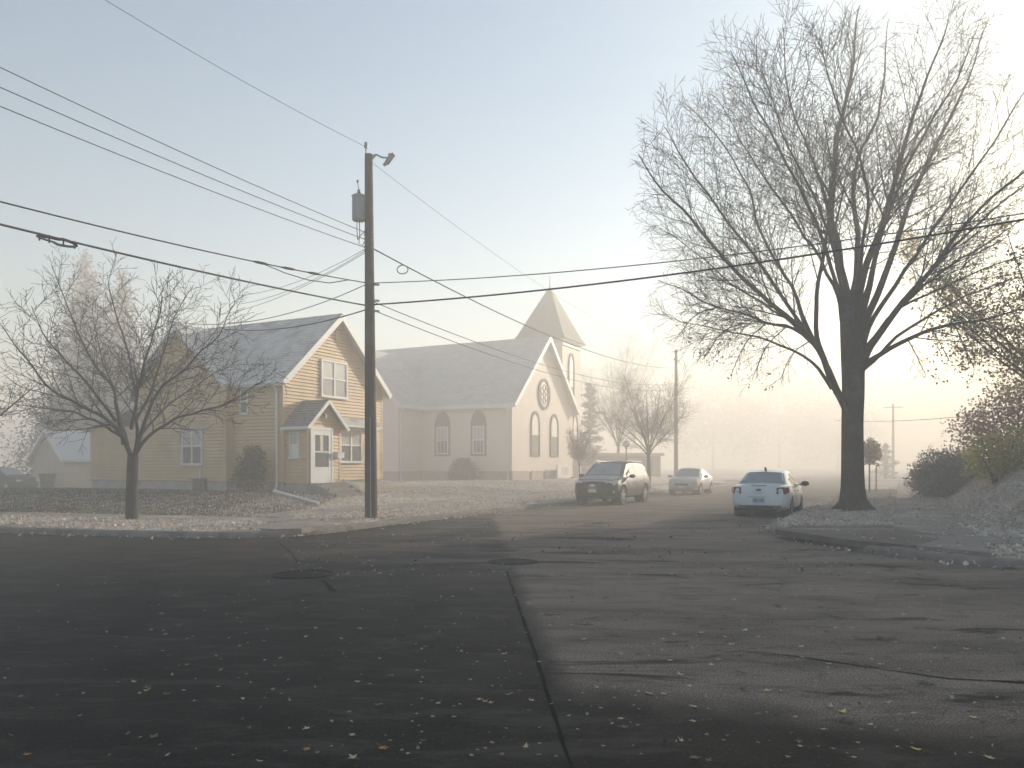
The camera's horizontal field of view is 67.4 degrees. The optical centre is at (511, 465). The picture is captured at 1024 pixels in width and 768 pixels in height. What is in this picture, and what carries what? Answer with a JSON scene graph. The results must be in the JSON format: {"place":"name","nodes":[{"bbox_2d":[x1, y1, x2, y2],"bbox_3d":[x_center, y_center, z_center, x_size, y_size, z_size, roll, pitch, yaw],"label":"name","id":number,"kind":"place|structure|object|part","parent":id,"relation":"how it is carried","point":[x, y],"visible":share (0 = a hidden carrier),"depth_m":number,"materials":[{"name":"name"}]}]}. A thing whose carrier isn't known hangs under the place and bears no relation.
{"place":"outdoors","nodes":[
{"label":"outdoors","id":0,"kind":"place"},
{"bbox_2d":[0,512,300,521],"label":"sidewalk","id":1,"kind":"structure","parent":0,"point":[82,515],"depth_m":21.19,"materials":[{"name":"grey concrete"}]},
{"bbox_2d":[237,518,358,533],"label":"pavement","id":2,"kind":"structure","parent":0,"point":[299,527],"depth_m":18.12,"materials":[{"name":"grey concrete"}]},
{"bbox_2d":[0,469,840,531],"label":"lawn","id":3,"kind":"structure","parent":0,"point":[717,474],"depth_m":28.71,"materials":[{"name":"plant"}]},
{"bbox_2d":[0,376,43,435],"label":"bare tree","id":4,"kind":"object","parent":3,"relation":"on","point":[9,407],"visible":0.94,"depth_m":20.70,"materials":[{"name":"brown plant"}]},
{"bbox_2d":[0,384,73,476],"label":"frosted tree","id":5,"kind":"object","parent":3,"relation":"on","point":[19,460],"visible":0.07,"depth_m":60.72,"materials":[{"name":"grey plant"}]},
{"bbox_2d":[38,474,56,487],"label":"wheelie bin","id":6,"kind":"object","parent":3,"relation":"on","point":[47,480],"visible":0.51,"depth_m":48.39,"materials":[{"name":"plastic"}]},
{"bbox_2d":[25,429,91,487],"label":"garage","id":7,"kind":"structure","parent":3,"relation":"on","point":[67,463],"depth_m":50.86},
{"bbox_2d":[18,248,132,471],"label":"frosted tree","id":8,"kind":"object","parent":3,"relation":"on","point":[80,297],"visible":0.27,"depth_m":59.20,"materials":[{"name":"grey plant"}]},
{"bbox_2d":[63,265,154,430],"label":"frosted tree","id":9,"kind":"object","parent":3,"relation":"on","point":[123,314],"visible":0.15,"depth_m":60.52,"materials":[{"name":"grey plant"}]},
{"bbox_2d":[0,238,288,519],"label":"bare tree","id":10,"kind":"object","parent":3,"relation":"on","point":[131,502],"visible":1,"depth_m":20.19,"materials":[{"name":"brown plant"}]},
{"bbox_2d":[0,487,335,516],"bbox_3d":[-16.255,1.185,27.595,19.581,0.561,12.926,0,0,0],"label":"lawn grass","id":11,"kind":"structure","parent":3,"relation":"on","point":[122,493],"depth_m":25.49,"materials":[{"name":"plant"}]},
{"bbox_2d":[81,313,391,497],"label":"house","id":12,"kind":"structure","parent":3,"relation":"on","point":[307,431],"depth_m":31.23,"materials":[{"name":"yellow wood"}]},
{"bbox_2d":[180,428,203,464],"bbox_3d":[-12.984,-0.765,31.154,1.220,1.520,0.105,0,0,27],"label":"window","id":13,"kind":"structure","parent":12,"relation":"in","point":[191,454],"depth_m":31.14,"materials":[{"name":"clear glass"}]},
{"bbox_2d":[192,478,206,489],"bbox_3d":[-12.640,0.800,30.880,0.780,0.550,0.300,0,0,27],"label":"basement window","id":14,"kind":"structure","parent":12,"relation":"in","point":[201,484],"depth_m":30.90,"materials":[{"name":"glass"}]},
{"bbox_2d":[238,388,249,414],"bbox_3d":[-10.589,-2.525,30.334,0.510,1.040,0.105,0,0,27],"label":"window","id":15,"kind":"structure","parent":12,"relation":"in","point":[242,407],"depth_m":30.34,"materials":[{"name":"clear glass"}]},
{"bbox_2d":[320,359,348,399],"bbox_3d":[-7.415,-3.585,32.104,0.105,1.560,1.720,0,0,27],"label":"window","id":16,"kind":"structure","parent":12,"relation":"in","point":[334,374],"depth_m":32.06,"materials":[{"name":"white glass"}]},
{"bbox_2d":[341,428,362,462],"bbox_3d":[-6.924,-0.855,33.078,0.105,1.500,1.540,0,0,27],"label":"window","id":17,"kind":"structure","parent":12,"relation":"in","point":[351,441],"depth_m":33.14,"materials":[{"name":"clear glass"}]},
{"bbox_2d":[230,443,270,491],"bbox_3d":[-9.936,0.148,29.244,1.501,2.025,1.180,0,0,0],"label":"shrub","id":18,"kind":"object","parent":3,"relation":"on","point":[248,475],"visible":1,"depth_m":29.03,"materials":[{"name":"green plant"}]},
{"bbox_2d":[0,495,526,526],"bbox_3d":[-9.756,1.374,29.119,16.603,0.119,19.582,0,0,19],"label":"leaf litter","id":19,"kind":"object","parent":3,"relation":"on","point":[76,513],"visible":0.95,"depth_m":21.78,"materials":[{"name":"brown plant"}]},
{"bbox_2d":[273,490,319,504],"bbox_3d":[-7.572,1.099,26.870,2.701,0.463,0.105,0,0,40],"label":"drain pipe","id":20,"kind":"object","parent":3,"relation":"on","point":[297,497],"visible":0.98,"depth_m":26.75,"materials":[{"name":"white plastic"}]},
{"bbox_2d":[0,481,662,530],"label":"leaf litter","id":21,"kind":"object","parent":3,"relation":"on","point":[212,523],"visible":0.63,"depth_m":23.45,"materials":[{"name":"brown plant"}]},
{"bbox_2d":[352,142,394,518],"bbox_3d":[-3.778,-3.532,20.970,1.189,10.618,0.410,0,0,-1],"label":"utility pole","id":22,"kind":"object","parent":3,"relation":"on","point":[362,207],"visible":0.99,"depth_m":20.88,"materials":[{"name":"brown wood"}]},
{"bbox_2d":[0,106,362,246],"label":"overhead wire","id":23,"kind":"object","parent":22,"relation":"attached to","point":[167,173],"visible":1,"depth_m":15.80,"materials":[{"name":"metal"}]},
{"bbox_2d":[0,67,363,231],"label":"overhead wire","id":24,"kind":"object","parent":22,"relation":"attached to","point":[167,145],"visible":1,"depth_m":15.76,"materials":[{"name":"metal"}]},
{"bbox_2d":[0,87,363,238],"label":"overhead wire","id":25,"kind":"object","parent":22,"relation":"attached to","point":[168,160],"visible":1,"depth_m":15.84,"materials":[{"name":"metal"}]},
{"bbox_2d":[0,223,367,305],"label":"overhead wire","id":26,"kind":"object","parent":22,"relation":"attached to","point":[39,236],"visible":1,"depth_m":15.05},
{"bbox_2d":[0,201,367,282],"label":"overhead wire","id":27,"kind":"object","parent":22,"relation":"attached to","point":[283,267],"visible":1,"depth_m":16.61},
{"bbox_2d":[106,0,363,145],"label":"overhead wire","id":28,"kind":"object","parent":22,"relation":"attached to","point":[224,70],"visible":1,"depth_m":17.09,"materials":[{"name":"metal"}]},
{"bbox_2d":[166,285,364,324],"bbox_3d":[-7.944,-4.727,23.700,9.577,0.539,0.023,0,0,34],"label":"overhead wire","id":29,"kind":"object","parent":22,"relation":"attached to","point":[278,315],"visible":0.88,"depth_m":23.00,"materials":[{"name":"metal"}]},
{"bbox_2d":[222,253,363,314],"bbox_3d":[-7.282,-5.596,24.400,0.015,0.488,9.463,0,0,-44],"label":"overhead wire","id":30,"kind":"object","parent":22,"relation":"attached to","point":[296,289],"visible":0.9,"depth_m":23.72,"materials":[{"name":"metal"}]},
{"bbox_2d":[225,309,364,330],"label":"overhead wire","id":31,"kind":"object","parent":22,"relation":"attached to","point":[300,325],"visible":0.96,"depth_m":23.64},
{"bbox_2d":[238,250,362,295],"bbox_3d":[-6.830,-5.833,24.000,0.015,0.279,8.260,0,0,-43],"label":"overhead wire","id":32,"kind":"object","parent":22,"relation":"attached to","point":[302,279],"visible":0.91,"depth_m":23.61,"materials":[{"name":"metal"}]},
{"bbox_2d":[237,251,364,304],"bbox_3d":[-6.901,-5.724,24.200,0.015,0.336,8.650,0,0,-42],"label":"overhead wire","id":33,"kind":"object","parent":22,"relation":"attached to","point":[307,282],"visible":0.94,"depth_m":23.29,"materials":[{"name":"metal"}]},
{"bbox_2d":[374,249,663,367],"bbox_3d":[4.780,-6.740,41.474,0.326,2.325,44.408,0,0,23],"label":"overhead wire","id":34,"kind":"object","parent":22,"relation":"attached to","point":[488,307],"visible":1,"depth_m":27.23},
{"bbox_2d":[373,163,670,351],"bbox_3d":[4.716,-8.425,41.500,0.011,1.379,44.406,0,0,23],"label":"overhead wire","id":35,"kind":"object","parent":22,"relation":"attached to","point":[498,256],"visible":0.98,"depth_m":27.96,"materials":[{"name":"metal"}]},
{"bbox_2d":[375,302,673,384],"bbox_3d":[4.717,-5.502,41.500,0.026,2.341,44.407,0,0,23],"label":"overhead wire","id":36,"kind":"object","parent":22,"relation":"attached to","point":[491,347],"visible":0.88,"depth_m":27.55,"materials":[{"name":"metal"}]},
{"bbox_2d":[378,312,670,390],"bbox_3d":[4.717,-5.131,41.500,0.026,2.163,44.407,0,0,23],"label":"overhead wire","id":37,"kind":"object","parent":22,"relation":"attached to","point":[493,355],"visible":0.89,"depth_m":27.95,"materials":[{"name":"metal"}]},
{"bbox_2d":[374,218,1023,304],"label":"overhead wire","id":38,"kind":"object","parent":22,"relation":"attached to","point":[930,235],"visible":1,"depth_m":16.75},
{"bbox_2d":[374,213,1023,282],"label":"overhead wire","id":39,"kind":"object","parent":22,"relation":"attached to","point":[720,255],"visible":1,"depth_m":16.78,"materials":[{"name":"metal"}]},
{"bbox_2d":[446,457,479,480],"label":"shrub","id":40,"kind":"object","parent":3,"relation":"on","point":[463,468],"visible":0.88,"depth_m":53.17,"materials":[{"name":"plant"}]},
{"bbox_2d":[364,278,585,480],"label":"church","id":41,"kind":"structure","parent":3,"relation":"on","point":[492,417],"depth_m":56.16,"materials":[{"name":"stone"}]},
{"bbox_2d":[435,412,449,455],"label":"window","id":42,"kind":"structure","parent":41,"relation":"in","point":[442,422],"depth_m":55.48,"materials":[{"name":"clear glass"}]},
{"bbox_2d":[471,411,485,455],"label":"window","id":43,"kind":"structure","parent":41,"relation":"in","point":[478,421],"depth_m":54.14,"materials":[{"name":"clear glass"}]},
{"bbox_2d":[530,411,539,456],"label":"window","id":44,"kind":"structure","parent":41,"relation":"in","point":[535,420],"depth_m":56.25,"materials":[{"name":"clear glass"}]},
{"bbox_2d":[538,379,550,409],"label":"round window","id":45,"kind":"structure","parent":41,"relation":"in","point":[544,394],"depth_m":57.76,"materials":[{"name":"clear glass"}]},
{"bbox_2d":[550,414,558,456],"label":"window","id":46,"kind":"structure","parent":41,"relation":"in","point":[554,425],"depth_m":59.45,"materials":[{"name":"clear glass"}]},
{"bbox_2d":[556,464,569,478],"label":"sign board","id":47,"kind":"object","parent":3,"relation":"on","point":[562,471],"visible":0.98,"depth_m":59.63,"materials":[{"name":"white"}]},
{"bbox_2d":[564,425,598,477],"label":"young tree","id":48,"kind":"object","parent":3,"relation":"on","point":[580,452],"visible":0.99,"depth_m":49.80,"materials":[{"name":"grey plant"}]},
{"bbox_2d":[581,383,606,473],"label":"evergreen","id":49,"kind":"object","parent":3,"relation":"on","point":[591,391],"visible":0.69,"depth_m":71.79,"materials":[{"name":"plant"}]},
{"bbox_2d":[581,453,664,476],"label":"building","id":50,"kind":"structure","parent":3,"relation":"on","point":[655,464],"depth_m":74.30,"materials":[{"name":"stone"}]},
{"bbox_2d":[639,460,652,470],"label":"window","id":51,"kind":"structure","parent":50,"relation":"in","point":[644,462],"depth_m":74.37,"materials":[{"name":"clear glass"}]},
{"bbox_2d":[581,330,671,452],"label":"bare tree","id":52,"kind":"object","parent":3,"relation":"on","point":[620,414],"visible":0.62,"depth_m":75.36,"materials":[{"name":"brown plant"}]},
{"bbox_2d":[623,440,629,459],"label":"young tree","id":53,"kind":"object","parent":3,"relation":"on","point":[628,443],"visible":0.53,"depth_m":57.89,"materials":[{"name":"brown plant"}]},
{"bbox_2d":[589,355,701,487],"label":"bare tree","id":54,"kind":"object","parent":3,"relation":"on","point":[641,426],"visible":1,"depth_m":46.48,"materials":[{"name":"plant"}]},
{"bbox_2d":[674,349,677,474],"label":"utility pole","id":55,"kind":"object","parent":3,"relation":"on","point":[675,447],"visible":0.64,"depth_m":61.88,"materials":[{"name":"wood"}]},
{"bbox_2d":[657,364,771,469],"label":"round tree","id":56,"kind":"object","parent":3,"relation":"on","point":[701,418],"visible":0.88,"depth_m":173.73,"materials":[{"name":"beige plant"}]},
{"bbox_2d":[716,355,840,469],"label":"round tree","id":57,"kind":"object","parent":3,"relation":"on","point":[782,416],"visible":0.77,"depth_m":186.48,"materials":[{"name":"beige plant"}]},
{"bbox_2d":[787,379,891,470],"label":"round tree","id":58,"kind":"object","parent":3,"relation":"on","point":[837,438],"visible":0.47,"depth_m":198.71,"materials":[{"name":"plant"}]},
{"bbox_2d":[240,478,741,517],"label":"sidewalk","id":59,"kind":"structure","parent":0,"point":[321,511],"depth_m":27.43,"materials":[{"name":"grey concrete"}]},
{"bbox_2d":[0,469,1023,767],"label":"road","id":60,"kind":"structure","parent":0,"point":[50,597],"depth_m":6.72,"materials":[{"name":"grey asphalt"}]},
{"bbox_2d":[0,467,39,487],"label":"parked sedan","id":61,"kind":"object","parent":60,"relation":"on","point":[12,477],"visible":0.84,"depth_m":46.13,"materials":[{"name":"paint"}]},
{"bbox_2d":[276,541,299,564],"bbox_3d":[-4.163,1.596,14.281,0.094,0.001,4.156,0,0,-22],"label":"road seam","id":62,"kind":"object","parent":60,"relation":"on","point":[296,560],"visible":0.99,"depth_m":14.10,"materials":[{"name":"black asphalt"}]},
{"bbox_2d":[271,569,334,578],"bbox_3d":[-3.061,1.589,11.270,0.900,0.021,0.900,0,0,0],"label":"manhole cover","id":63,"kind":"object","parent":60,"relation":"on","point":[299,574],"visible":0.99,"depth_m":11.21,"materials":[{"name":"metal"}]},
{"bbox_2d":[12,500,599,538],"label":"leaf litter","id":64,"kind":"object","parent":60,"relation":"on","point":[194,537],"visible":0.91,"depth_m":17.81,"materials":[{"name":"brown plant"}]},
{"bbox_2d":[321,580,336,591],"bbox_3d":[-2.455,1.596,10.227,0.101,0.001,1.040,0,0,-22],"label":"road seam","id":65,"kind":"object","parent":60,"relation":"on","point":[330,587],"visible":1,"depth_m":10.13,"materials":[{"name":"black asphalt"}]},
{"bbox_2d":[0,472,839,538],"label":"kerb","id":66,"kind":"structure","parent":60,"relation":"on","point":[192,534],"depth_m":17.86,"materials":[{"name":"concrete"}]},
{"bbox_2d":[488,558,537,564],"bbox_3d":[0.016,1.593,12.768,0.840,0.013,0.840,0,0,0],"label":"manhole cover","id":67,"kind":"object","parent":60,"relation":"on","point":[512,561],"visible":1,"depth_m":12.73,"materials":[{"name":"metal"}]},
{"bbox_2d":[3,569,1022,756],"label":"leaf litter","id":68,"kind":"object","parent":60,"relation":"on","point":[705,695],"visible":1,"depth_m":5.20,"materials":[{"name":"brown plant"}]},
{"bbox_2d":[506,571,573,767],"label":"road seam","id":69,"kind":"object","parent":60,"relation":"on","point":[554,715],"visible":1,"depth_m":5.76,"materials":[{"name":"black asphalt"}]},
{"bbox_2d":[284,518,852,575],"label":"leaf litter","id":70,"kind":"object","parent":60,"relation":"on","point":[725,555],"visible":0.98,"depth_m":13.25,"materials":[{"name":"brown plant"}]},
{"bbox_2d":[574,460,649,504],"bbox_3d":[4.347,0.720,32.970,2.515,1.874,5.077,0,0,27],"label":"parked suv","id":71,"kind":"object","parent":60,"relation":"on","point":[617,482],"visible":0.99,"depth_m":31.70,"materials":[{"name":"paint"}]},
{"bbox_3d":[4.937,0.232,32.284,0.191,0.555,1.120,0,0,27],"label":"side window","id":72,"kind":"part","parent":71,"relation":"part of","materials":[{"name":"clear glass"}]},
{"bbox_3d":[5.448,0.194,33.303,0.182,0.509,1.000,0,0,27],"label":"side window","id":73,"kind":"part","parent":71,"relation":"part of","materials":[{"name":"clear glass"}]},
{"bbox_3d":[5.865,0.199,34.123,0.178,0.474,0.700,0,0,27],"label":"side window","id":74,"kind":"part","parent":71,"relation":"part of","materials":[{"name":"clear glass"}]},
{"bbox_2d":[668,467,713,494],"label":"parked sedan","id":75,"kind":"object","parent":60,"relation":"on","point":[696,481],"visible":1,"depth_m":42.23,"materials":[{"name":"silver paint"}]},
{"bbox_2d":[731,467,808,516],"bbox_3d":[8.476,0.845,25.261,2.281,1.603,4.480,0,0,27],"label":"parked sedan","id":76,"kind":"object","parent":60,"relation":"on","point":[765,489],"visible":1,"depth_m":23.56,"materials":[{"name":"white paint"}]},
{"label":"rear window","id":77,"kind":"part","parent":76,"relation":"part of","materials":[{"name":"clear glass"}]},
{"bbox_2d":[743,650,1023,682],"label":"road crack","id":78,"kind":"object","parent":60,"relation":"on","point":[915,673],"visible":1,"depth_m":5.81,"materials":[{"name":"black asphalt"}]},
{"bbox_2d":[758,503,1023,570],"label":"leaf litter","id":79,"kind":"object","parent":60,"relation":"on","point":[915,558],"visible":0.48,"depth_m":13.94,"materials":[{"name":"brown plant"}]},
{"bbox_2d":[769,475,1023,569],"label":"kerb","id":80,"kind":"structure","parent":60,"relation":"on","point":[985,561],"depth_m":12.87,"materials":[{"name":"concrete"}]},
{"bbox_2d":[0,0,1023,469],"label":"sky","id":81,"kind":"structure","parent":0,"point":[514,121],"materials":[{"name":"blue"}]},
{"bbox_2d":[790,528,899,529],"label":"pavement","id":82,"kind":"structure","parent":0,"point":[843,529],"depth_m":16.70,"materials":[{"name":"grey concrete"}]},
{"bbox_2d":[776,525,942,547],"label":"pavement","id":83,"kind":"structure","parent":0,"point":[858,539],"depth_m":15.53,"materials":[{"name":"grey concrete"}]},
{"bbox_2d":[777,469,1023,559],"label":"lawn","id":84,"kind":"structure","parent":0,"point":[891,483],"depth_m":20.47,"materials":[{"name":"plant"}]},
{"bbox_2d":[624,0,1023,511],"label":"bare tree","id":85,"kind":"object","parent":84,"relation":"on","point":[856,311],"visible":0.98,"depth_m":23.45,"materials":[{"name":"brown plant"}]},
{"bbox_2d":[864,437,881,491],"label":"young tree","id":86,"kind":"object","parent":84,"relation":"on","point":[872,453],"visible":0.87,"depth_m":40.83,"materials":[{"name":"plant"}]},
{"bbox_2d":[867,443,900,478],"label":"conifer","id":87,"kind":"object","parent":84,"relation":"on","point":[886,470],"visible":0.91,"depth_m":83.81,"materials":[{"name":"plant"}]},
{"bbox_2d":[883,403,903,475],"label":"utility pole","id":88,"kind":"object","parent":84,"relation":"on","point":[893,454],"visible":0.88,"depth_m":99.89,"materials":[{"name":"wood"}]},
{"bbox_2d":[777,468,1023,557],"bbox_3d":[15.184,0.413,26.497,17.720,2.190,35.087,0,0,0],"label":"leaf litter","id":89,"kind":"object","parent":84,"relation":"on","point":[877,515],"visible":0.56,"depth_m":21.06,"materials":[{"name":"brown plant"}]},
{"bbox_2d":[902,444,985,498],"bbox_3d":[19.008,0.301,32.945,4.437,2.546,2.774,0,0,0],"label":"bush","id":90,"kind":"object","parent":84,"relation":"on","point":[947,481],"visible":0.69,"depth_m":32.58,"materials":[{"name":"plant"}]},
{"bbox_2d":[892,212,1023,405],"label":"leafy tree","id":91,"kind":"object","parent":84,"relation":"on","point":[956,305],"visible":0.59,"depth_m":24.81,"materials":[{"name":"brown plant"}]},
{"bbox_2d":[940,364,1023,462],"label":"shrub","id":92,"kind":"object","parent":84,"relation":"on","point":[1010,412],"visible":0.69,"depth_m":27.45,"materials":[{"name":"green plant"}]},
{"bbox_2d":[956,417,1023,484],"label":"bush","id":93,"kind":"object","parent":84,"relation":"on","point":[994,465],"visible":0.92,"depth_m":24.36,"materials":[{"name":"green plant"}]},
{"bbox_2d":[838,411,1003,421],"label":"overhead wire","id":94,"kind":"object","parent":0,"point":[921,419],"visible":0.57,"depth_m":48.44,"materials":[{"name":"metal"}]},
{"bbox_2d":[890,477,975,553],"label":"sidewalk","id":95,"kind":"structure","parent":0,"point":[908,519],"depth_m":20.58,"materials":[{"name":"grey concrete"}]},
{"bbox_2d":[792,500,1008,546],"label":"leaf litter","id":96,"kind":"object","parent":95,"relation":"on","point":[945,532],"visible":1,"depth_m":17.36,"materials":[{"name":"brown plant"}]},
{"bbox_2d":[916,534,991,556],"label":"pavement","id":97,"kind":"structure","parent":0,"point":[973,547],"depth_m":13.16,"materials":[{"name":"grey concrete"}]},
{"bbox_2d":[916,535,1023,545],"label":"sidewalk","id":98,"kind":"structure","parent":0,"point":[994,540],"depth_m":14.51,"materials":[{"name":"grey concrete"}]}
]}

